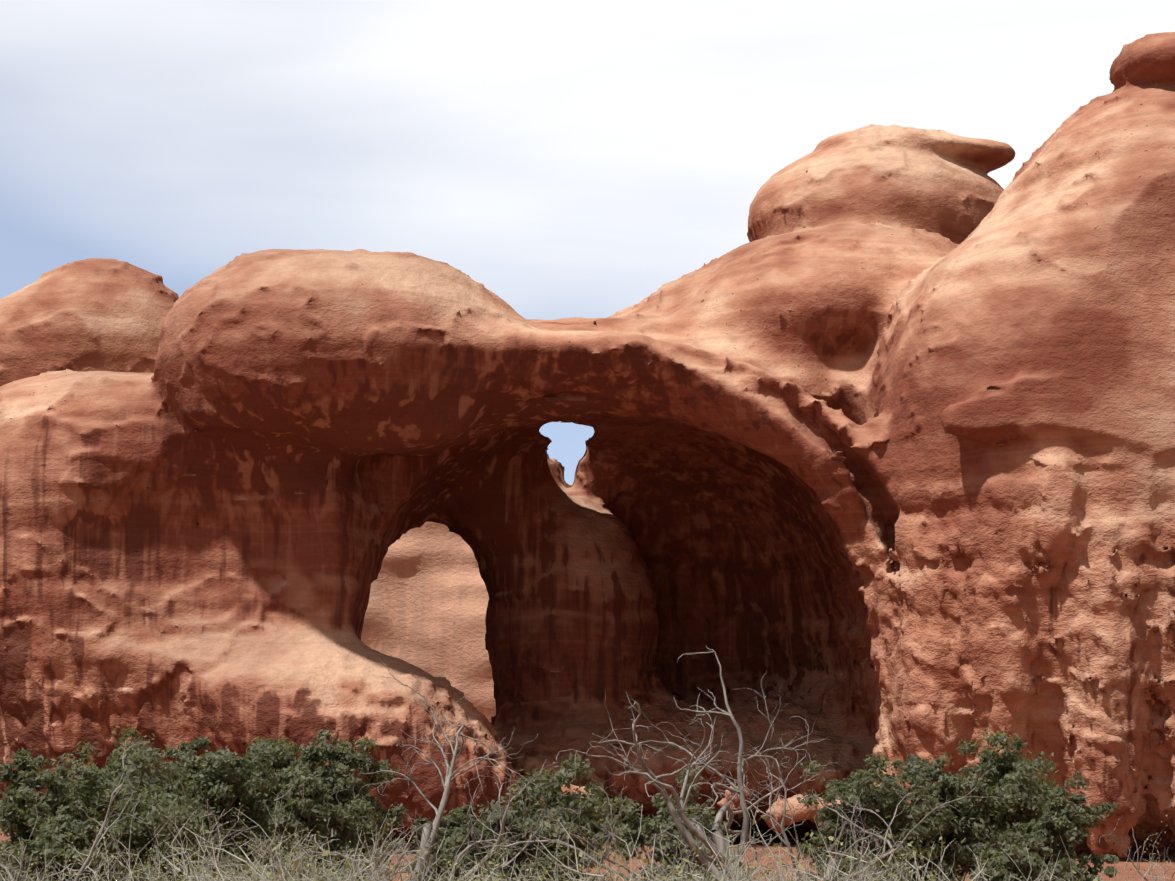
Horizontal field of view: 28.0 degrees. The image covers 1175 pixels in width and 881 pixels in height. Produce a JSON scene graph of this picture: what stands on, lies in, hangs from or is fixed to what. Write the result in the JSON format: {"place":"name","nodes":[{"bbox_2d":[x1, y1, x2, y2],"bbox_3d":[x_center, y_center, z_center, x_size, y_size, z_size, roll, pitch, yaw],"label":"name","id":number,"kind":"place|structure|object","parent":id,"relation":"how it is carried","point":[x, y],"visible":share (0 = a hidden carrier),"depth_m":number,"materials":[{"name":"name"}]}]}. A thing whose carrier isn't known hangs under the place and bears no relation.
{"place":"outdoors","nodes":[
{"label":"outdoors","id":0,"kind":"place"},
{"bbox_2d":[0,828,1174,880],"bbox_3d":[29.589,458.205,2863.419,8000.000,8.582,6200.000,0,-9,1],"label":"ground","id":1,"kind":"structure","parent":0,"point":[1122,863],"depth_m":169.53,"materials":[{"name":"soil"}]},
{"bbox_2d":[0,747,81,880],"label":"bush","id":2,"kind":"object","parent":1,"relation":"on","point":[20,800],"visible":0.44,"depth_m":42.95,"materials":[{"name":"green plant"}]},
{"bbox_2d":[0,799,125,880],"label":"bush","id":3,"kind":"object","parent":1,"relation":"on","point":[54,839],"visible":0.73,"depth_m":36.86,"materials":[{"name":"green plant"}]},
{"bbox_2d":[0,743,149,880],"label":"dead tree","id":4,"kind":"object","parent":1,"relation":"on","point":[92,850],"visible":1,"depth_m":15.12,"materials":[{"name":"grey wood"}]},
{"bbox_2d":[0,724,208,880],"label":"bush","id":5,"kind":"object","parent":1,"relation":"on","point":[87,791],"visible":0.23,"depth_m":44.37,"materials":[{"name":"green plant"}]},
{"bbox_2d":[67,783,246,880],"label":"bush","id":6,"kind":"object","parent":1,"relation":"on","point":[157,802],"visible":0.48,"depth_m":38.74,"materials":[{"name":"green plant"}]},
{"bbox_2d":[99,736,250,827],"bbox_3d":[-8.441,8.534,48.731,3.324,4.773,2.970,0,-9,1],"label":"bush","id":7,"kind":"object","parent":1,"relation":"on","point":[186,751],"visible":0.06,"depth_m":49.19,"materials":[{"name":"green plant"}]},
{"bbox_2d":[149,815,238,880],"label":"shrub","id":8,"kind":"object","parent":1,"relation":"on","point":[192,849],"visible":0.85,"depth_m":19.60,"materials":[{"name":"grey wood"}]},
{"bbox_2d":[180,743,294,880],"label":"bush","id":9,"kind":"object","parent":1,"relation":"on","point":[225,786],"visible":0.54,"depth_m":46.40,"materials":[{"name":"green plant"}]},
{"bbox_2d":[237,734,312,866],"bbox_3d":[-6.830,8.844,50.925,2.860,5.001,3.277,8,-12,-40],"label":"bush","id":10,"kind":"object","parent":1,"relation":"on","point":[277,764],"visible":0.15,"depth_m":50.40,"materials":[{"name":"green plant"}]},
{"bbox_2d":[240,771,378,880],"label":"bush","id":11,"kind":"object","parent":1,"relation":"on","point":[342,817],"visible":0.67,"depth_m":42.60,"materials":[{"name":"green plant"}]},
{"bbox_2d":[269,729,407,880],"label":"bush","id":12,"kind":"object","parent":1,"relation":"on","point":[343,758],"visible":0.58,"depth_m":48.56,"materials":[{"name":"green plant"}]},
{"bbox_2d":[258,772,418,880],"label":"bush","id":13,"kind":"object","parent":1,"relation":"on","point":[332,835],"visible":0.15,"depth_m":44.82,"materials":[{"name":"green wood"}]},
{"bbox_2d":[361,522,495,722],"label":"rock","id":14,"kind":"object","parent":1,"relation":"on","point":[426,610],"visible":0.08,"depth_m":290.85,"materials":[{"name":"stone"}]},
{"bbox_2d":[299,655,581,880],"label":"dead tree","id":15,"kind":"object","parent":1,"relation":"on","point":[431,835],"visible":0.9,"depth_m":39.04,"materials":[{"name":"grey wood"}]},
{"bbox_2d":[392,804,514,880],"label":"bush","id":16,"kind":"object","parent":1,"relation":"on","point":[457,826],"visible":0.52,"depth_m":40.64,"materials":[{"name":"green plant"}]},
{"bbox_2d":[363,802,561,880],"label":"shrub","id":17,"kind":"object","parent":1,"relation":"on","point":[426,872],"visible":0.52,"depth_m":38.46,"materials":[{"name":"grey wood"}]},
{"bbox_2d":[465,751,626,880],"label":"bush","id":18,"kind":"object","parent":1,"relation":"on","point":[592,807],"visible":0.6,"depth_m":42.03,"materials":[{"name":"green plant"}]},
{"bbox_2d":[0,778,1172,880],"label":"grass","id":19,"kind":"structure","parent":1,"relation":"on","point":[375,872],"depth_m":16.04,"materials":[{"name":"plant"}]},
{"bbox_2d":[0,32,1174,858],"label":"rock formation","id":20,"kind":"object","parent":1,"relation":"on","point":[880,450],"visible":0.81,"depth_m":187.64,"materials":[{"name":"stone"}]},
{"bbox_2d":[467,771,802,880],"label":"dead tree","id":21,"kind":"object","parent":1,"relation":"on","point":[593,860],"visible":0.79,"depth_m":33.48,"materials":[{"name":"grey wood"}]},
{"bbox_2d":[580,786,705,880],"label":"shrub","id":22,"kind":"object","parent":1,"relation":"on","point":[621,810],"visible":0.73,"depth_m":37.03,"materials":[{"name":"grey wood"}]},
{"bbox_2d":[597,765,753,880],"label":"bush","id":23,"kind":"object","parent":1,"relation":"on","point":[650,827],"visible":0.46,"depth_m":38.58,"materials":[{"name":"green plant"}]},
{"bbox_2d":[556,646,823,880],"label":"dead tree","id":24,"kind":"object","parent":1,"relation":"on","point":[649,776],"visible":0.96,"depth_m":33.18,"materials":[{"name":"grey wood"}]},
{"bbox_2d":[692,776,807,880],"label":"shrub","id":25,"kind":"object","parent":1,"relation":"on","point":[742,852],"visible":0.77,"depth_m":29.26,"materials":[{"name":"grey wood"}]},
{"bbox_2d":[671,747,1003,880],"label":"dead tree","id":26,"kind":"object","parent":1,"relation":"on","point":[884,854],"visible":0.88,"depth_m":33.15,"materials":[{"name":"grey wood"}]},
{"bbox_2d":[796,752,946,880],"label":"bush","id":27,"kind":"object","parent":1,"relation":"on","point":[874,798],"visible":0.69,"depth_m":46.52,"materials":[{"name":"green plant"}]},
{"bbox_2d":[865,752,997,880],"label":"bush","id":28,"kind":"object","parent":1,"relation":"on","point":[917,770],"visible":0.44,"depth_m":48.20,"materials":[{"name":"green plant"}]},
{"bbox_2d":[944,727,1093,874],"bbox_3d":[8.520,8.480,48.774,3.088,5.001,3.834,5,-10,-29],"label":"bush","id":29,"kind":"object","parent":1,"relation":"on","point":[1011,782],"visible":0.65,"depth_m":48.22,"materials":[{"name":"green plant"}]},
{"bbox_2d":[967,843,1076,880],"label":"bush","id":30,"kind":"object","parent":1,"relation":"on","point":[998,863],"visible":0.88,"depth_m":28.76,"materials":[{"name":"green plant"}]},
{"bbox_2d":[993,784,1120,880],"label":"bush","id":31,"kind":"object","parent":1,"relation":"on","point":[1063,818],"visible":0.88,"depth_m":44.43,"materials":[{"name":"green plant"}]},
{"bbox_2d":[1099,817,1174,880],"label":"shrub","id":32,"kind":"object","parent":1,"relation":"on","point":[1141,874],"visible":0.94,"depth_m":23.30,"materials":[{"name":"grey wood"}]},
{"bbox_2d":[0,0,1174,484],"label":"sky","id":33,"kind":"structure","parent":0,"point":[569,158],"materials":[{"name":"white"}]}
]}

